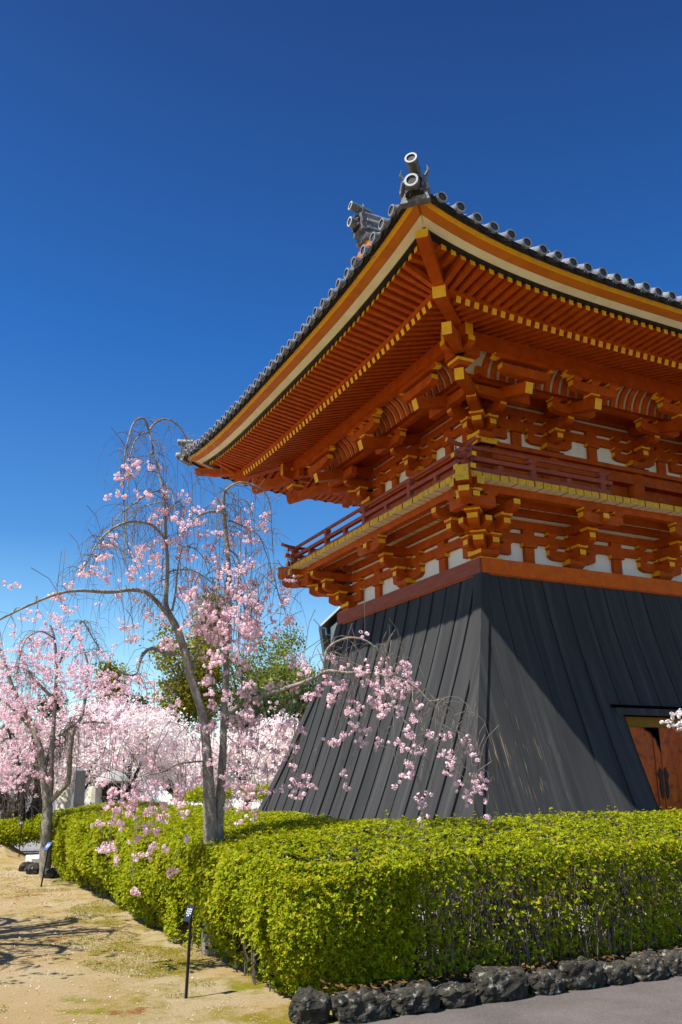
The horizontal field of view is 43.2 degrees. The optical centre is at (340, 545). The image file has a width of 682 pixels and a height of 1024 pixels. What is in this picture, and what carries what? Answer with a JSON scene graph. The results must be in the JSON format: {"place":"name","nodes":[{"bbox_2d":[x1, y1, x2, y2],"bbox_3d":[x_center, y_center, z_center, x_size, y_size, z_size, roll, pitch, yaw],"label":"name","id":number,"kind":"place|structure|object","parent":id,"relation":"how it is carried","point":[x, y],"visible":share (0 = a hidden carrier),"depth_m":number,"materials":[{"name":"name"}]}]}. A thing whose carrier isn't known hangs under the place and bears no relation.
{"place":"outdoors","nodes":[
{"label":"outdoors","id":0,"kind":"place"},
{"bbox_2d":[0,842,26,865],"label":"bank","id":1,"kind":"structure","parent":0,"point":[8,856],"depth_m":18.55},
{"bbox_2d":[0,817,26,847],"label":"shrub","id":2,"kind":"object","parent":1,"relation":"on","point":[7,831],"visible":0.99,"depth_m":19.46,"materials":[{"name":"green plant"}]},
{"bbox_2d":[0,814,39,848],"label":"shrub","id":3,"kind":"object","parent":1,"relation":"on","point":[29,833],"visible":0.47,"depth_m":19.95,"materials":[{"name":"green plant"}]},
{"bbox_2d":[18,821,22,856],"bbox_3d":[-6.831,6.249,18.311,0.080,0.727,0.058,-4,-16,13],"label":"plant label","id":4,"kind":"object","parent":1,"relation":"on","point":[20,824],"visible":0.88,"depth_m":18.34,"materials":[{"name":"black paint"}]},
{"bbox_2d":[0,679,84,823],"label":"cherry tree","id":5,"kind":"object","parent":1,"relation":"on","point":[10,805],"visible":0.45,"depth_m":21.14,"materials":[{"name":"pink plant"}]},
{"bbox_2d":[25,855,52,864],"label":"stone slab","id":6,"kind":"structure","parent":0,"point":[33,858],"depth_m":17.54,"materials":[{"name":"white stone"}]},
{"bbox_2d":[0,789,235,854],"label":"plaza","id":7,"kind":"structure","parent":0,"point":[32,849],"depth_m":22.50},
{"bbox_2d":[0,734,31,820],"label":"cherry tree","id":8,"kind":"object","parent":7,"relation":"on","point":[1,779],"visible":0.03,"depth_m":26.39,"materials":[{"name":"pink plant"}]},
{"bbox_2d":[29,694,68,731],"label":"conifer","id":9,"kind":"object","parent":7,"relation":"on","point":[49,708],"visible":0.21,"depth_m":55.83,"materials":[{"name":"green plant"}]},
{"bbox_2d":[56,786,71,815],"bbox_3d":[-7.606,7.442,23.737,0.920,1.544,0.920,7,-17,-25],"label":"stone pedestal","id":10,"kind":"object","parent":7,"relation":"on","point":[62,803],"visible":0.11,"depth_m":23.65,"materials":[{"name":"beige stone"}]},
{"bbox_2d":[2,710,140,795],"bbox_3d":[-7.802,6.718,24.943,3.840,3.706,3.748,7,-17,-25],"label":"cherry tree","id":11,"kind":"object","parent":7,"relation":"on","point":[87,760],"visible":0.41,"depth_m":24.62,"materials":[{"name":"pink plant"}]},
{"bbox_2d":[71,768,85,807],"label":"stone pillar","id":12,"kind":"structure","parent":7,"relation":"on","point":[77,799],"depth_m":21.14,"materials":[{"name":"grey stone"}]},
{"bbox_2d":[84,785,101,812],"bbox_3d":[-6.912,7.476,23.937,0.920,1.573,0.920,7,-17,-25],"label":"stone pedestal","id":13,"kind":"object","parent":7,"relation":"on","point":[93,795],"visible":0.3,"depth_m":23.90,"materials":[{"name":"beige stone"}]},
{"bbox_2d":[61,695,149,804],"bbox_3d":[-9.145,8.375,33.786,4.005,5.198,4.521,3,-16,-11],"label":"cherry tree","id":14,"kind":"object","parent":7,"relation":"on","point":[73,709],"visible":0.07,"depth_m":33.03,"materials":[{"name":"pink plant"}]},
{"bbox_2d":[95,771,129,803],"bbox_3d":[-5.942,6.819,22.240,0.920,1.925,0.875,7,-17,-25],"label":"stone lantern","id":15,"kind":"object","parent":7,"relation":"on","point":[110,784],"visible":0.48,"depth_m":22.19,"materials":[{"name":"grey stone"}]},
{"bbox_2d":[92,657,135,707],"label":"broadleaf tree","id":16,"kind":"object","parent":7,"relation":"on","point":[111,668],"visible":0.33,"depth_m":47.87,"materials":[{"name":"green plant"}]},
{"bbox_2d":[76,700,193,808],"bbox_3d":[-6.525,7.014,27.121,3.864,4.266,4.267,-10,-18,30],"label":"cherry tree","id":17,"kind":"object","parent":7,"relation":"on","point":[152,731],"visible":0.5,"depth_m":26.74,"materials":[{"name":"pink plant"}]},
{"bbox_2d":[121,688,153,708],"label":"conifer","id":18,"kind":"object","parent":7,"relation":"on","point":[140,699],"visible":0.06,"depth_m":52.24,"materials":[{"name":"green plant"}]},
{"bbox_2d":[130,708,239,802],"bbox_3d":[-5.589,7.654,29.486,4.205,4.268,3.958,-5,-16,14],"label":"cherry tree","id":19,"kind":"object","parent":7,"relation":"on","point":[171,780],"visible":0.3,"depth_m":29.06,"materials":[{"name":"pink plant"}]},
{"bbox_2d":[139,617,234,748],"bbox_3d":[-6.665,7.457,36.780,4.236,8.532,3.759,7,-17,-25],"label":"conifer","id":20,"kind":"object","parent":7,"relation":"on","point":[185,697],"visible":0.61,"depth_m":36.71,"materials":[{"name":"green plant"}]},
{"bbox_2d":[118,763,262,812],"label":"plaster boundary wall","id":21,"kind":"structure","parent":7,"relation":"on","point":[162,798],"depth_m":32.30,"materials":[{"name":"paint"}]},
{"bbox_2d":[182,587,235,728],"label":"conifer","id":22,"kind":"object","parent":7,"relation":"on","point":[196,614],"visible":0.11,"depth_m":41.53,"materials":[{"name":"green plant"}]},
{"bbox_2d":[178,721,285,811],"bbox_3d":[-2.834,7.110,26.053,4.240,3.489,3.248,-4,-16,12],"label":"cherry tree","id":23,"kind":"object","parent":7,"relation":"on","point":[233,756],"visible":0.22,"depth_m":25.62,"materials":[{"name":"pink plant"}]},
{"bbox_2d":[207,622,306,738],"bbox_3d":[-4.053,7.939,39.255,5.429,8.866,5.289,7,-17,-25],"label":"broadleaf tree","id":24,"kind":"object","parent":7,"relation":"on","point":[285,642],"visible":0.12,"depth_m":39.47,"materials":[{"name":"green plant"}]},
{"bbox_2d":[227,680,289,739],"bbox_3d":[-2.567,7.331,29.937,3.250,5.071,3.216,7,-17,-25],"label":"camellia","id":25,"kind":"object","parent":7,"relation":"on","point":[278,708],"visible":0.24,"depth_m":29.55,"materials":[{"name":"green plant"}]},
{"bbox_2d":[235,711,301,786],"bbox_3d":[-1.512,6.404,23.972,2.832,3.685,2.752,7,-17,-25],"label":"cherry tree","id":26,"kind":"object","parent":7,"relation":"on","point":[264,754],"visible":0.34,"depth_m":23.72,"materials":[{"name":"pink plant"}]},
{"bbox_2d":[255,653,319,724],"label":"broadleaf tree","id":27,"kind":"object","parent":7,"relation":"on","point":[282,675],"visible":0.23,"depth_m":35.18,"materials":[{"name":"green plant"}]},
{"bbox_2d":[280,672,318,729],"bbox_3d":[-0.985,6.557,27.308,1.856,5.131,1.984,7,-17,-25],"label":"camellia","id":28,"kind":"object","parent":7,"relation":"on","point":[296,701],"visible":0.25,"depth_m":27.29,"materials":[{"name":"green plant"}]},
{"bbox_2d":[318,606,342,656],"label":"house","id":29,"kind":"structure","parent":7,"relation":"on","point":[328,624],"depth_m":36.22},
{"bbox_2d":[176,635,326,728],"bbox_3d":[-4.975,6.522,37.509,10.812,4.168,0.019,-11,-18,33],"label":"overhead wire","id":30,"kind":"object","parent":29,"relation":"attached to","point":[283,664],"visible":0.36,"depth_m":35.91,"materials":[{"name":"black paint"}]},
{"bbox_2d":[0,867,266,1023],"bbox_3d":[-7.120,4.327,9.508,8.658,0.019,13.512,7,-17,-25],"label":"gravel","id":31,"kind":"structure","parent":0,"point":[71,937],"depth_m":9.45,"materials":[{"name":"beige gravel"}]},
{"bbox_2d":[0,786,670,1023],"bbox_3d":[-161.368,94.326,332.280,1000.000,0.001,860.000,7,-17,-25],"label":"ground","id":32,"kind":"structure","parent":0,"point":[258,998],"depth_m":7.43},
{"bbox_2d":[0,580,42,671],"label":"cherry tree","id":33,"kind":"object","parent":32,"relation":"on","point":[30,655],"visible":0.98,"depth_m":9.61,"materials":[{"name":"pink plant"}]},
{"bbox_2d":[18,861,33,871],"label":"rock","id":34,"kind":"object","parent":32,"relation":"on","point":[23,865],"visible":0.48,"depth_m":16.36,"materials":[{"name":"stone"}]},
{"bbox_2d":[24,862,38,874],"bbox_3d":[-5.660,6.022,15.934,0.370,0.280,0.276,1,-15,-6],"label":"rock","id":35,"kind":"object","parent":32,"relation":"on","point":[32,868],"visible":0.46,"depth_m":15.83,"materials":[{"name":"stone"}]},
{"bbox_2d":[40,842,52,886],"bbox_3d":[-4.809,5.224,14.011,0.110,0.728,0.127,-11,-19,34],"label":"plant label","id":36,"kind":"object","parent":32,"relation":"on","point":[47,846],"visible":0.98,"depth_m":14.04,"materials":[{"name":"black paint"}]},
{"bbox_2d":[44,868,59,877],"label":"rock","id":37,"kind":"object","parent":32,"relation":"on","point":[51,873],"visible":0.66,"depth_m":15.14,"materials":[{"name":"stone"}]},
{"bbox_2d":[0,592,175,877],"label":"weeping cherry","id":38,"kind":"object","parent":32,"relation":"on","point":[46,775],"visible":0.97,"depth_m":15.84,"materials":[{"name":"pink plant"}]},
{"bbox_2d":[4,882,192,1022],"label":"fallen petals","id":39,"kind":"object","parent":32,"relation":"on","point":[72,952],"visible":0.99,"depth_m":8.41,"materials":[{"name":"pink plant"}]},
{"bbox_2d":[0,877,215,1012],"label":"moss","id":40,"kind":"object","parent":32,"relation":"on","point":[88,938],"visible":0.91,"depth_m":8.63,"materials":[{"name":"green plant"}]},
{"bbox_2d":[183,904,195,998],"bbox_3d":[-1.191,3.186,6.694,0.070,0.720,0.068,-10,-18,32],"label":"plant label","id":41,"kind":"object","parent":32,"relation":"on","point":[188,916],"visible":0.97,"depth_m":6.72,"materials":[{"name":"black paint"}]},
{"bbox_2d":[0,417,498,955],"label":"weeping cherry","id":42,"kind":"object","parent":32,"relation":"on","point":[214,795],"visible":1,"depth_m":8.83,"materials":[{"name":"pink plant"}]},
{"bbox_2d":[288,986,330,1023],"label":"edging stone","id":43,"kind":"object","parent":32,"relation":"on","point":[309,1005],"visible":1,"depth_m":5.90,"materials":[{"name":"grey stone"}]},
{"bbox_2d":[34,800,681,996],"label":"azalea hedge","id":44,"kind":"object","parent":32,"relation":"on","point":[285,912],"visible":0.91,"depth_m":7.30,"materials":[{"name":"green plant"}]},
{"bbox_2d":[330,985,391,1023],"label":"edging stone","id":45,"kind":"object","parent":32,"relation":"on","point":[362,1005],"visible":0.94,"depth_m":5.95,"materials":[{"name":"grey stone"}]},
{"bbox_2d":[385,980,439,1015],"bbox_3d":[0.518,3.288,6.212,0.387,0.224,0.296,7,-17,-25],"label":"edging stone","id":46,"kind":"object","parent":32,"relation":"on","point":[411,997],"visible":0.92,"depth_m":6.13,"materials":[{"name":"grey stone"}]},
{"bbox_2d":[435,980,475,1008],"bbox_3d":[0.842,3.335,6.365,0.340,0.195,0.269,7,-17,-25],"label":"edging stone","id":47,"kind":"object","parent":32,"relation":"on","point":[452,994],"visible":0.82,"depth_m":6.28,"materials":[{"name":"grey stone"}]},
{"bbox_2d":[467,965,528,1003],"bbox_3d":[1.204,3.349,6.556,0.511,0.283,0.277,7,-17,-25],"label":"edging stone","id":48,"kind":"object","parent":32,"relation":"on","point":[493,984],"visible":0.83,"depth_m":6.46,"materials":[{"name":"grey stone"}]},
{"bbox_2d":[368,929,680,995],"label":"soil bank","id":49,"kind":"structure","parent":32,"relation":"on","point":[382,989],"depth_m":6.91,"materials":[{"name":"brown soil"}]},
{"bbox_2d":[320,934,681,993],"bbox_3d":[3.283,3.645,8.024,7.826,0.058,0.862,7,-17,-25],"label":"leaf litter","id":50,"kind":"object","parent":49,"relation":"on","point":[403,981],"visible":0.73,"depth_m":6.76,"materials":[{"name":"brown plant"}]},
{"bbox_2d":[659,709,681,731],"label":"cherry tree","id":51,"kind":"object","parent":49,"relation":"on","point":[679,713],"visible":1,"depth_m":8.26,"materials":[{"name":"pink plant"}]},
{"bbox_2d":[526,968,565,995],"bbox_3d":[1.591,3.422,6.725,0.309,0.205,0.263,7,-17,-25],"label":"edging stone","id":52,"kind":"object","parent":32,"relation":"on","point":[550,982],"visible":0.84,"depth_m":6.64,"materials":[{"name":"grey stone"}]},
{"bbox_2d":[558,956,606,990],"bbox_3d":[1.905,3.450,6.888,0.402,0.260,0.271,7,-17,-25],"label":"edging stone","id":53,"kind":"object","parent":32,"relation":"on","point":[582,973],"visible":0.8,"depth_m":6.79,"materials":[{"name":"grey stone"}]},
{"bbox_2d":[596,959,634,985],"bbox_3d":[2.232,3.501,7.040,0.314,0.208,0.290,7,-17,-25],"label":"edging stone","id":54,"kind":"object","parent":32,"relation":"on","point":[619,972],"visible":0.68,"depth_m":6.94,"materials":[{"name":"grey stone"}]},
{"bbox_2d":[625,950,668,981],"bbox_3d":[2.545,3.528,7.181,0.363,0.235,0.306,7,-17,-25],"label":"edging stone","id":55,"kind":"object","parent":32,"relation":"on","point":[648,965],"visible":0.82,"depth_m":7.08,"materials":[{"name":"grey stone"}]},
{"bbox_2d":[657,947,681,975],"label":"edging stone","id":56,"kind":"object","parent":32,"relation":"on","point":[673,957],"visible":0.62,"depth_m":7.23,"materials":[{"name":"grey stone"}]},
{"bbox_2d":[0,0,681,785],"label":"sky","id":57,"kind":"structure","parent":0,"point":[179,179],"materials":[{"name":"blue"}]},
{"bbox_2d":[240,899,679,955],"bbox_3d":[5.461,6.277,17.026,18.400,0.001,13.700,7,-17,-25],"label":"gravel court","id":58,"kind":"object","parent":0,"point":[508,923],"depth_m":10.07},
{"bbox_2d":[168,782,238,804],"bbox_3d":[-3.146,5.792,19.984,1.634,0.618,1.487,7,-17,-25],"label":"shrub","id":59,"kind":"object","parent":58,"relation":"on","point":[192,796],"visible":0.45,"depth_m":19.72,"materials":[{"name":"green plant"}]},
{"bbox_2d":[236,781,269,803],"bbox_3d":[-1.720,5.795,20.113,1.542,0.560,1.828,7,-17,-25],"label":"shrub","id":60,"kind":"object","parent":58,"relation":"on","point":[262,795],"visible":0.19,"depth_m":19.77,"materials":[{"name":"green plant"}]},
{"bbox_2d":[176,152,681,915],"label":"bell tower","id":61,"kind":"structure","parent":58,"relation":"on","point":[474,418],"depth_m":14.52,"materials":[{"name":"black paint"}]},
{"bbox_2d":[610,704,681,851],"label":"doorway","id":62,"kind":"structure","parent":61,"relation":"in","point":[658,747],"depth_m":14.15,"materials":[{"name":"black paint"}]},
{"bbox_2d":[364,976,681,1023],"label":"road","id":63,"kind":"structure","parent":0,"point":[652,1002],"depth_m":6.18,"materials":[{"name":"grey asphalt"}]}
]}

